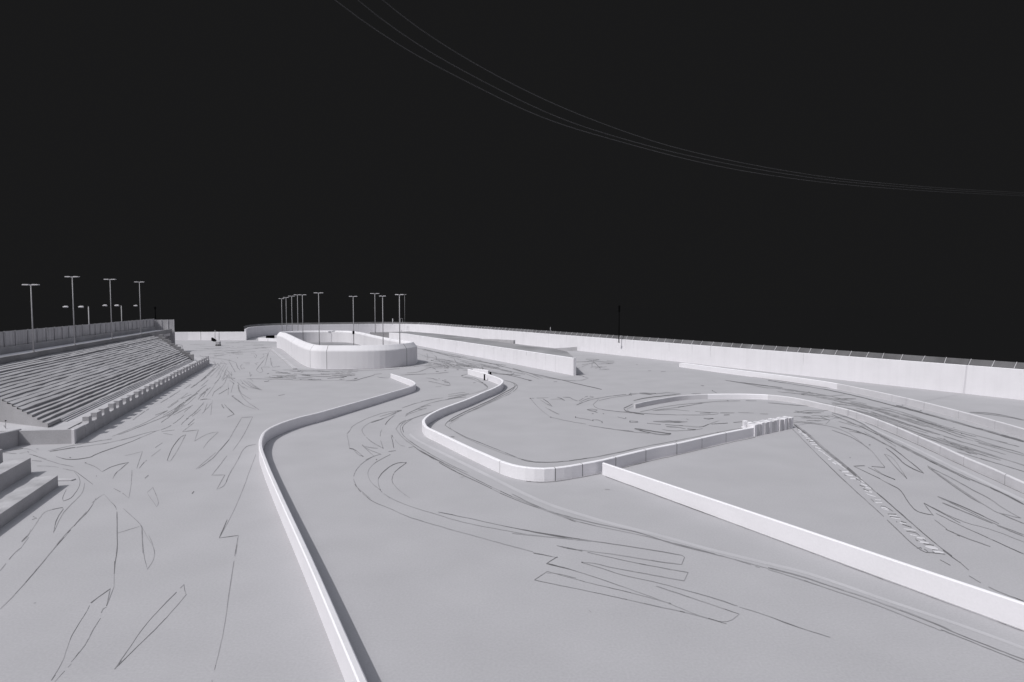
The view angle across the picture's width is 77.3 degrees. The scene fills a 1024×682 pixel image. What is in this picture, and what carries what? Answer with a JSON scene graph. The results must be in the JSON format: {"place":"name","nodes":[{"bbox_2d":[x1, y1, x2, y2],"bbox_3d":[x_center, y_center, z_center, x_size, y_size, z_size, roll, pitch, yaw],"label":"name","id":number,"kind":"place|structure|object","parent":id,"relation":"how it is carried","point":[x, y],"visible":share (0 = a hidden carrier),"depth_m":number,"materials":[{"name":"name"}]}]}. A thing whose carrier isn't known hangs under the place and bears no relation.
{"place":"outdoors","nodes":[
{"label":"outdoors","id":0,"kind":"place"},
{"bbox_2d":[211,337,220,345],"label":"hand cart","id":1,"kind":"object","parent":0,"point":[218,343],"visible":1,"depth_m":142.71,"materials":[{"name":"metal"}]},
{"bbox_2d":[0,333,1023,681],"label":"ground","id":2,"kind":"structure","parent":0,"point":[416,599],"depth_m":24.76,"materials":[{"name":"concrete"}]},
{"bbox_2d":[0,449,2,463],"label":"bench wall","id":3,"kind":"structure","parent":2,"relation":"on","point":[1,455],"depth_m":36.02,"materials":[{"name":"grey concrete"}]},
{"bbox_2d":[0,429,21,449],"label":"retaining wall","id":4,"kind":"structure","parent":2,"relation":"on","point":[9,439],"depth_m":40.36,"materials":[{"name":"grey concrete"}]},
{"bbox_2d":[0,458,30,491],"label":"concrete steps","id":5,"kind":"structure","parent":2,"relation":"on","point":[12,471],"depth_m":32.68,"materials":[{"name":"grey concrete"}]},
{"bbox_2d":[0,475,57,527],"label":"bench wall","id":6,"kind":"structure","parent":2,"relation":"on","point":[16,502],"depth_m":28.71,"materials":[{"name":"grey concrete"}]},
{"bbox_2d":[58,478,75,480],"bbox_3d":[-23.042,7.153,32.981,0.950,0.060,0.450,0,3,0],"label":"kerb stone","id":7,"kind":"object","parent":2,"relation":"on","point":[65,479],"visible":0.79,"depth_m":32.93,"materials":[{"name":"grey concrete"}]},
{"bbox_2d":[70,425,85,441],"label":"barrier block","id":8,"kind":"structure","parent":2,"relation":"on","point":[80,432],"depth_m":42.84,"materials":[{"name":"grey concrete"}]},
{"bbox_2d":[79,415,94,436],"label":"barrier block","id":9,"kind":"structure","parent":2,"relation":"on","point":[88,422],"depth_m":44.55,"materials":[{"name":"grey concrete"}]},
{"bbox_2d":[91,410,102,430],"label":"barrier block","id":10,"kind":"structure","parent":2,"relation":"on","point":[97,416],"depth_m":46.48,"materials":[{"name":"grey concrete"}]},
{"bbox_2d":[0,327,200,444],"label":"grandstand","id":11,"kind":"object","parent":2,"relation":"on","point":[53,391],"visible":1,"depth_m":58.88,"materials":[{"name":"grey concrete"}]},
{"bbox_2d":[22,284,39,351],"bbox_3d":[-46.726,-2.213,62.326,1.510,6.611,0.340,0,3,0],"label":"lamp post","id":12,"kind":"object","parent":11,"relation":"on","point":[32,313],"visible":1,"depth_m":62.27,"materials":[{"name":"metal"}]},
{"bbox_2d":[63,276,83,344],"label":"lamp post","id":13,"kind":"object","parent":11,"relation":"on","point":[73,305],"visible":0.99,"depth_m":73.16,"materials":[{"name":"metal"}]},
{"bbox_2d":[0,319,173,346],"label":"fence","id":14,"kind":"object","parent":11,"relation":"on","point":[14,338],"visible":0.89,"depth_m":81.00,"materials":[{"name":"metal"}]},
{"bbox_2d":[102,279,118,338],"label":"lamp post","id":15,"kind":"object","parent":11,"relation":"on","point":[110,306],"visible":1,"depth_m":86.96,"materials":[{"name":"metal"}]},
{"bbox_2d":[134,282,141,333],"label":"lamp post","id":16,"kind":"object","parent":11,"relation":"on","point":[140,306],"visible":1,"depth_m":102.03,"materials":[{"name":"metal"}]},
{"bbox_2d":[98,406,110,426],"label":"barrier block","id":17,"kind":"structure","parent":2,"relation":"on","point":[106,413],"depth_m":48.32,"materials":[{"name":"grey concrete"}]},
{"bbox_2d":[108,402,117,421],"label":"barrier block","id":18,"kind":"structure","parent":2,"relation":"on","point":[113,409],"depth_m":50.14,"materials":[{"name":"grey concrete"}]},
{"bbox_2d":[114,399,124,417],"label":"barrier block","id":19,"kind":"structure","parent":2,"relation":"on","point":[120,405],"depth_m":51.93,"materials":[{"name":"grey concrete"}]},
{"bbox_2d":[121,396,130,413],"bbox_3d":[-32.653,5.383,53.978,0.480,1.267,1.900,-1,3,-17],"label":"barrier block","id":20,"kind":"object","parent":2,"relation":"on","point":[126,401],"depth_m":53.87,"materials":[{"name":"grey concrete"}]},
{"bbox_2d":[127,394,136,409],"bbox_3d":[-33.240,5.282,55.840,0.480,1.263,1.900,-1,3,-17],"label":"barrier block","id":21,"kind":"object","parent":2,"relation":"on","point":[133,399],"depth_m":55.71,"materials":[{"name":"grey concrete"}]},
{"bbox_2d":[133,390,142,406],"bbox_3d":[-33.828,5.160,57.700,0.480,1.300,1.900,-1,3,-17],"label":"barrier block","id":22,"kind":"object","parent":2,"relation":"on","point":[138,394],"depth_m":57.64,"materials":[{"name":"grey concrete"}]},
{"bbox_2d":[138,388,147,402],"bbox_3d":[-34.416,5.057,59.562,0.480,1.300,1.900,-1,3,-17],"label":"barrier block","id":23,"kind":"object","parent":2,"relation":"on","point":[144,395],"depth_m":59.45,"materials":[{"name":"grey concrete"}]},
{"bbox_2d":[144,385,152,399],"bbox_3d":[-35.004,4.941,61.423,0.480,1.325,1.900,-1,3,-17],"label":"barrier block","id":24,"kind":"object","parent":2,"relation":"on","point":[149,391],"depth_m":61.28,"materials":[{"name":"grey concrete"}]},
{"bbox_2d":[149,383,156,396],"bbox_3d":[-35.591,4.845,63.285,0.480,1.311,1.900,-1,3,-17],"label":"barrier block","id":25,"kind":"object","parent":2,"relation":"on","point":[154,389],"depth_m":63.20,"materials":[{"name":"grey concrete"}]},
{"bbox_2d":[154,381,160,394],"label":"barrier block","id":26,"kind":"structure","parent":2,"relation":"on","point":[158,385],"depth_m":64.91,"materials":[{"name":"grey concrete"}]},
{"bbox_2d":[158,378,165,392],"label":"barrier block","id":27,"kind":"structure","parent":2,"relation":"on","point":[162,381],"depth_m":66.77,"materials":[{"name":"grey concrete"}]},
{"bbox_2d":[163,377,168,389],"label":"barrier block","id":28,"kind":"structure","parent":2,"relation":"on","point":[166,383],"depth_m":68.63,"materials":[{"name":"grey concrete"}]},
{"bbox_2d":[166,375,172,387],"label":"barrier block","id":29,"kind":"structure","parent":2,"relation":"on","point":[170,378],"depth_m":70.59,"materials":[{"name":"grey concrete"}]},
{"bbox_2d":[170,373,175,385],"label":"barrier block","id":30,"kind":"structure","parent":2,"relation":"on","point":[174,378],"depth_m":72.46,"materials":[{"name":"grey concrete"}]},
{"bbox_2d":[173,371,179,383],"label":"barrier block","id":31,"kind":"structure","parent":2,"relation":"on","point":[177,377],"depth_m":74.23,"materials":[{"name":"grey concrete"}]},
{"bbox_2d":[177,369,182,381],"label":"barrier block","id":32,"kind":"object","parent":2,"relation":"on","point":[180,373],"depth_m":76.07,"materials":[{"name":"grey concrete"}]},
{"bbox_2d":[181,368,185,379],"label":"barrier block","id":33,"kind":"object","parent":2,"relation":"on","point":[184,373],"depth_m":78.34,"materials":[{"name":"grey concrete"}]},
{"bbox_2d":[183,366,188,377],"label":"barrier block","id":34,"kind":"object","parent":2,"relation":"on","point":[186,371],"depth_m":80.24,"materials":[{"name":"grey concrete"}]},
{"bbox_2d":[189,364,193,374],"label":"barrier block","id":35,"kind":"object","parent":2,"relation":"on","point":[192,369],"depth_m":83.67,"materials":[{"name":"grey concrete"}]},
{"bbox_2d":[175,332,246,339],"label":"boundary wall","id":36,"kind":"structure","parent":2,"relation":"on","point":[210,335],"depth_m":166.55,"materials":[{"name":"white paint"}]},
{"bbox_2d":[258,338,276,341],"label":"barrier","id":37,"kind":"object","parent":2,"relation":"on","point":[267,339],"visible":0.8,"depth_m":161.65,"materials":[{"name":"white paint"}]},
{"bbox_2d":[270,349,296,369],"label":"kerb","id":38,"kind":"structure","parent":2,"relation":"on","point":[293,367],"depth_m":104.06,"materials":[{"name":"grey concrete"}]},
{"bbox_2d":[259,374,415,681],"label":"serpentine barrier","id":39,"kind":"object","parent":2,"relation":"on","point":[348,662],"visible":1,"depth_m":23.31,"materials":[{"name":"white paint"}]},
{"bbox_2d":[277,330,416,368],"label":"barrier wall","id":40,"kind":"structure","parent":2,"relation":"on","point":[336,350],"depth_m":94.21,"materials":[{"name":"white concrete"}]},
{"bbox_2d":[318,293,319,344],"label":"lamp post","id":41,"kind":"object","parent":40,"relation":"on","point":[318,310],"visible":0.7,"depth_m":123.82,"materials":[{"name":"metal"}]},
{"bbox_2d":[349,296,356,344],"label":"lamp post","id":42,"kind":"object","parent":40,"relation":"on","point":[353,332],"visible":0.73,"depth_m":127.87,"materials":[{"name":"metal"}]},
{"bbox_2d":[381,296,383,344],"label":"lamp post","id":43,"kind":"object","parent":40,"relation":"on","point":[382,315],"visible":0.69,"depth_m":108.36,"materials":[{"name":"metal"}]},
{"bbox_2d":[395,294,403,343],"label":"lamp post","id":44,"kind":"object","parent":40,"relation":"on","point":[399,315],"visible":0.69,"depth_m":97.07,"materials":[{"name":"metal"}]},
{"bbox_2d":[370,331,575,375],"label":"barrier wall","id":45,"kind":"structure","parent":2,"relation":"on","point":[542,358],"depth_m":107.30,"materials":[{"name":"white paint"}]},
{"bbox_2d":[473,369,489,373],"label":"end barrier","id":46,"kind":"object","parent":2,"relation":"on","point":[484,371],"visible":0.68,"depth_m":83.74,"materials":[{"name":"white paint"}]},
{"bbox_2d":[0,341,1023,679],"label":"tyre marks","id":47,"kind":"object","parent":2,"relation":"on","point":[854,403],"visible":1,"depth_m":40.56},
{"bbox_2d":[554,347,576,350],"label":"wall","id":48,"kind":"structure","parent":2,"relation":"on","point":[570,349],"depth_m":126.72,"materials":[{"name":"grey concrete"}]},
{"bbox_2d":[422,369,753,481],"bbox_3d":[-2.470,5.419,58.000,20.203,0.750,48.520,-2,4,-29],"label":"curved barrier","id":49,"kind":"object","parent":2,"relation":"on","point":[502,467],"visible":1,"depth_m":37.81,"materials":[{"name":"white paint"}]},
{"bbox_2d":[409,415,1023,648],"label":"edge line","id":50,"kind":"object","parent":2,"relation":"on","point":[744,557],"visible":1,"depth_m":25.29,"materials":[{"name":"paint"}]},
{"bbox_2d":[741,420,747,427],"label":"end block","id":51,"kind":"structure","parent":2,"relation":"on","point":[744,422],"depth_m":46.88,"materials":[{"name":"white paint"}]},
{"bbox_2d":[746,416,792,436],"bbox_3d":[18.453,6.048,45.732,5.080,0.844,0.759,-2,4,-37],"label":"slab stack","id":52,"kind":"object","parent":2,"relation":"on","point":[767,426],"visible":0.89,"depth_m":45.32,"materials":[{"name":"white paint"}]},
{"bbox_2d":[602,463,1023,629],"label":"diagonal barrier","id":53,"kind":"object","parent":2,"relation":"on","point":[1002,608],"visible":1,"depth_m":22.18,"materials":[{"name":"white paint"}]},
{"bbox_2d":[634,394,1023,492],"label":"barrier","id":54,"kind":"object","parent":2,"relation":"on","point":[997,475],"visible":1,"depth_m":46.82,"materials":[{"name":"grey concrete"}]},
{"bbox_2d":[679,363,1023,437],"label":"barrier","id":55,"kind":"object","parent":2,"relation":"on","point":[995,424],"visible":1,"depth_m":61.42,"materials":[{"name":"white paint"}]},
{"bbox_2d":[798,429,943,552],"bbox_3d":[18.243,7.070,34.916,0.767,0.001,23.938,1,3,13],"label":"hatch marking","id":56,"kind":"object","parent":2,"relation":"on","point":[882,507],"visible":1,"depth_m":30.66,"materials":[{"name":"white paint"}]},
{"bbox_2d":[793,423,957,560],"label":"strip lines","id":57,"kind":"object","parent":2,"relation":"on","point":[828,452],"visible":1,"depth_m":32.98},
{"bbox_2d":[0,307,1023,368],"bbox_3d":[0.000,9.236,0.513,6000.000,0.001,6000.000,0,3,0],"label":"terrain","id":58,"kind":"structure","parent":0,"point":[988,333],"depth_m":370.12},
{"bbox_2d":[0,0,1023,306],"label":"sky","id":59,"kind":"structure","parent":0,"point":[199,153],"materials":[{"name":"black"}]},
{"bbox_2d":[244,322,1023,399],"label":"perimeter wall","id":60,"kind":"structure","parent":0,"point":[982,378],"depth_m":86.31,"materials":[{"name":"white paint"}]},
{"bbox_2d":[618,305,619,342],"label":"mast","id":61,"kind":"object","parent":60,"relation":"attached to","point":[619,322],"visible":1,"depth_m":114.56,"materials":[{"name":"black metal"}]},
{"bbox_2d":[335,0,1016,195],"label":"power cable","id":62,"kind":"object","parent":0,"point":[606,137],"visible":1,"depth_m":32.93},
{"bbox_2d":[358,0,1023,194],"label":"power cable","id":63,"kind":"object","parent":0,"point":[612,135],"visible":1,"depth_m":33.37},
{"bbox_2d":[382,0,1020,192],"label":"power cable","id":64,"kind":"object","parent":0,"point":[636,135],"visible":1,"depth_m":34.25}
]}

